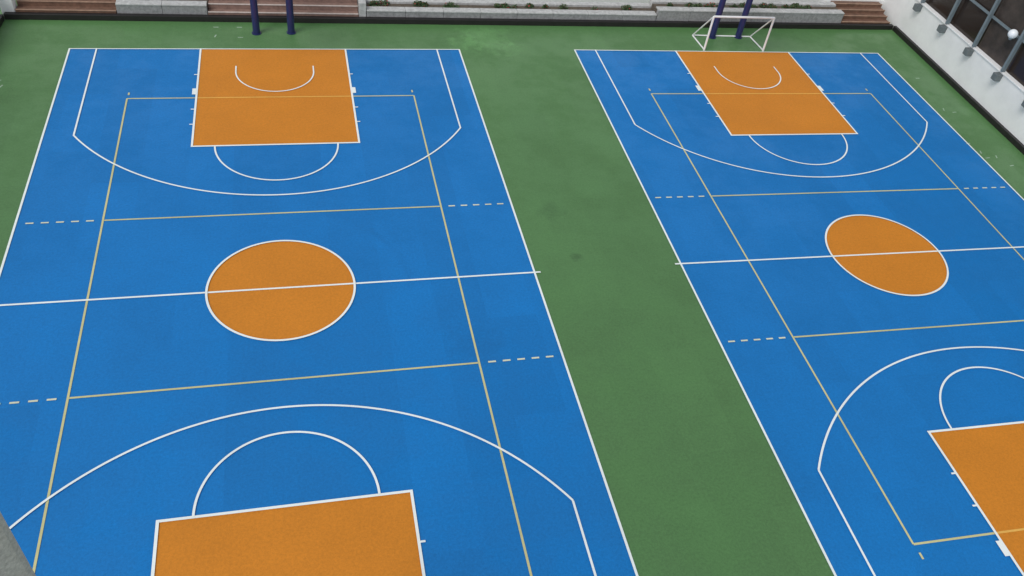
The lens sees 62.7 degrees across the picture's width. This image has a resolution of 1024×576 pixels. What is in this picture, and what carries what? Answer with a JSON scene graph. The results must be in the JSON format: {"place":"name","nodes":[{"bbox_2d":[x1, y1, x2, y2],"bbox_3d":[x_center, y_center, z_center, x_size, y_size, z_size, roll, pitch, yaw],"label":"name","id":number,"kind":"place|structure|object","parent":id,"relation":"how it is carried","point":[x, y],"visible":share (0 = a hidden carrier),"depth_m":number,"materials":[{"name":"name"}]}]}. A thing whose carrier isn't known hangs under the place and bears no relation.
{"place":"outdoors","nodes":[
{"label":"outdoors","id":0,"kind":"place"},
{"bbox_2d":[0,0,16,14],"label":"gate pillar","id":1,"kind":"structure","parent":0,"point":[8,5],"depth_m":28.79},
{"bbox_2d":[0,512,35,575],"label":"concrete column","id":2,"kind":"structure","parent":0,"point":[14,561],"depth_m":3.70,"materials":[{"name":"grey concrete"}]},
{"bbox_2d":[0,0,1023,575],"bbox_3d":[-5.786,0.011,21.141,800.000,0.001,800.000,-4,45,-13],"label":"ground","id":3,"kind":"structure","parent":0,"point":[696,480],"depth_m":23.79,"materials":[{"name":"green rubber"}]},
{"bbox_2d":[0,14,4,26],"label":"kerb wall","id":4,"kind":"structure","parent":3,"relation":"on","point":[2,18],"depth_m":28.64,"materials":[{"name":"black paint"}]},
{"bbox_2d":[15,0,116,12],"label":"timber steps","id":5,"kind":"structure","parent":3,"relation":"on","point":[82,6],"depth_m":29.42,"materials":[{"name":"brown wood"}]},
{"bbox_2d":[115,0,208,14],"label":"planter","id":6,"kind":"object","parent":3,"relation":"on","point":[163,6],"visible":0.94,"depth_m":29.92,"materials":[{"name":"concrete"}]},
{"bbox_2d":[250,0,295,34],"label":"basketball hoop","id":7,"kind":"object","parent":3,"relation":"on","point":[255,18],"visible":1,"depth_m":29.87,"materials":[{"name":"blue paint"}]},
{"bbox_2d":[208,0,358,16],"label":"bleacher steps","id":8,"kind":"structure","parent":3,"relation":"on","point":[349,8],"depth_m":31.15,"materials":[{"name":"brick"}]},
{"bbox_2d":[0,48,638,575],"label":"basketball court","id":9,"kind":"object","parent":3,"relation":"on","point":[274,312],"visible":1,"depth_m":19.92,"materials":[{"name":"blue rubber"}]},
{"bbox_2d":[357,0,365,16],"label":"stone pier","id":10,"kind":"structure","parent":3,"relation":"on","point":[361,4],"depth_m":31.47,"materials":[{"name":"stone"}]},
{"bbox_2d":[4,12,892,29],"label":"kerb wall","id":11,"kind":"structure","parent":3,"relation":"on","point":[297,19],"depth_m":32.05,"materials":[{"name":"black paint"}]},
{"bbox_2d":[0,27,1013,165],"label":"faded floor marks","id":12,"kind":"object","parent":3,"relation":"on","point":[943,108],"visible":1,"depth_m":29.95},
{"bbox_2d":[366,0,656,20],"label":"planter","id":13,"kind":"object","parent":3,"relation":"on","point":[519,9],"visible":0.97,"depth_m":33.09,"materials":[{"name":"concrete"}]},
{"bbox_2d":[709,0,752,38],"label":"basketball hoop","id":14,"kind":"object","parent":3,"relation":"on","point":[742,22],"visible":0.86,"depth_m":33.80,"materials":[{"name":"blue paint"}]},
{"bbox_2d":[692,15,774,50],"bbox_3d":[8.819,-10.430,33.542,2.680,1.462,1.300,-4,45,-13],"label":"football goal","id":15,"kind":"object","parent":3,"relation":"on","point":[749,17],"visible":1,"depth_m":33.15,"materials":[{"name":"white metal"}]},
{"bbox_2d":[649,0,844,22],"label":"planter","id":16,"kind":"object","parent":3,"relation":"on","point":[779,11],"visible":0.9,"depth_m":35.30,"materials":[{"name":"concrete"}]},
{"bbox_2d":[574,50,1023,575],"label":"basketball court","id":17,"kind":"object","parent":3,"relation":"on","point":[844,233],"visible":1,"depth_m":24.07,"materials":[{"name":"blue rubber"}]},
{"bbox_2d":[824,0,883,3],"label":"terrace","id":18,"kind":"structure","parent":3,"relation":"on","point":[880,1],"depth_m":37.30,"materials":[{"name":"white concrete"}]},
{"bbox_2d":[831,1,889,23],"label":"timber steps","id":19,"kind":"structure","parent":3,"relation":"on","point":[864,12],"depth_m":36.86,"materials":[{"name":"brown wood"}]},
{"bbox_2d":[881,0,1023,144],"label":"base wall","id":20,"kind":"structure","parent":3,"relation":"on","point":[1001,100],"depth_m":33.20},
{"bbox_2d":[912,3,922,11],"bbox_3d":[17.021,-11.773,35.270,0.264,0.260,0.265,-4,45,-13],"label":"bracket box","id":21,"kind":"object","parent":20,"relation":"attached to","point":[917,7],"visible":1,"depth_m":35.20,"materials":[{"name":"grey metal"}]},
{"bbox_2d":[937,24,947,32],"bbox_3d":[17.375,-10.476,33.966,0.264,0.260,0.265,-4,45,-13],"label":"bracket box","id":22,"kind":"object","parent":20,"relation":"attached to","point":[941,28],"visible":1,"depth_m":33.89,"materials":[{"name":"grey metal"}]},
{"bbox_2d":[962,47,973,55],"bbox_3d":[17.730,-9.180,32.662,0.264,0.260,0.265,-4,45,-13],"label":"bracket box","id":23,"kind":"object","parent":20,"relation":"attached to","point":[968,51],"visible":1,"depth_m":32.58,"materials":[{"name":"grey metal"}]},
{"bbox_2d":[917,0,1023,92],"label":"sill","id":24,"kind":"structure","parent":20,"relation":"on","point":[993,63],"depth_m":32.52,"materials":[{"name":"white concrete"}]},
{"bbox_2d":[926,0,962,23],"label":"pane","id":25,"kind":"object","parent":24,"relation":"on","point":[943,8],"visible":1,"depth_m":34.21,"materials":[{"name":"black glass"}]},
{"bbox_2d":[945,0,960,23],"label":"mullion","id":26,"kind":"object","parent":24,"relation":"on","point":[953,11],"visible":1,"depth_m":33.46,"materials":[{"name":"grey metal"}]},
{"bbox_2d":[951,0,1002,46],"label":"pane","id":27,"kind":"object","parent":24,"relation":"on","point":[969,19],"visible":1,"depth_m":32.80,"materials":[{"name":"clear glass"}]},
{"bbox_2d":[972,0,1000,46],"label":"mullion","id":28,"kind":"object","parent":24,"relation":"on","point":[986,22],"visible":1,"depth_m":31.83,"materials":[{"name":"grey metal"}]},
{"bbox_2d":[970,0,1023,42],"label":"rail","id":29,"kind":"object","parent":28,"relation":"attached to","point":[1001,23],"depth_m":31.57,"materials":[{"name":"grey metal"}]},
{"bbox_2d":[1007,29,1017,39],"bbox_3d":[18.217,-9.159,30.423,0.531,0.380,0.340,12,43,3],"label":"globe lamp","id":30,"kind":"object","parent":29,"relation":"attached to","point":[1012,34],"visible":1,"depth_m":30.32,"materials":[{"name":"white glass"}]},
{"bbox_2d":[978,0,1023,70],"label":"pane","id":31,"kind":"object","parent":24,"relation":"on","point":[996,45],"visible":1,"depth_m":31.33,"materials":[{"name":"glass"}]},
{"bbox_2d":[1000,30,1023,71],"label":"mullion","id":32,"kind":"object","parent":24,"relation":"on","point":[1012,53],"visible":1,"depth_m":30.66,"materials":[{"name":"grey metal"}]},
{"bbox_2d":[1007,43,1023,85],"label":"pane","id":33,"kind":"object","parent":24,"relation":"on","point":[1015,70],"visible":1,"depth_m":30.72,"materials":[{"name":"black glass"}]},
{"bbox_2d":[990,72,1002,80],"bbox_3d":[18.084,-7.883,31.358,0.264,0.260,0.265,-4,45,-13],"label":"bracket box","id":34,"kind":"object","parent":20,"relation":"attached to","point":[996,76],"visible":1,"depth_m":31.29,"materials":[{"name":"grey metal"}]},
{"bbox_2d":[892,26,1023,154],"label":"kerb wall","id":35,"kind":"structure","parent":3,"relation":"on","point":[972,101],"depth_m":33.09,"materials":[{"name":"black paint"}]},
{"bbox_2d":[521,0,824,2],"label":"white wall","id":36,"kind":"structure","parent":0,"point":[638,1],"depth_m":35.34,"materials":[{"name":"white paint"}]}
]}

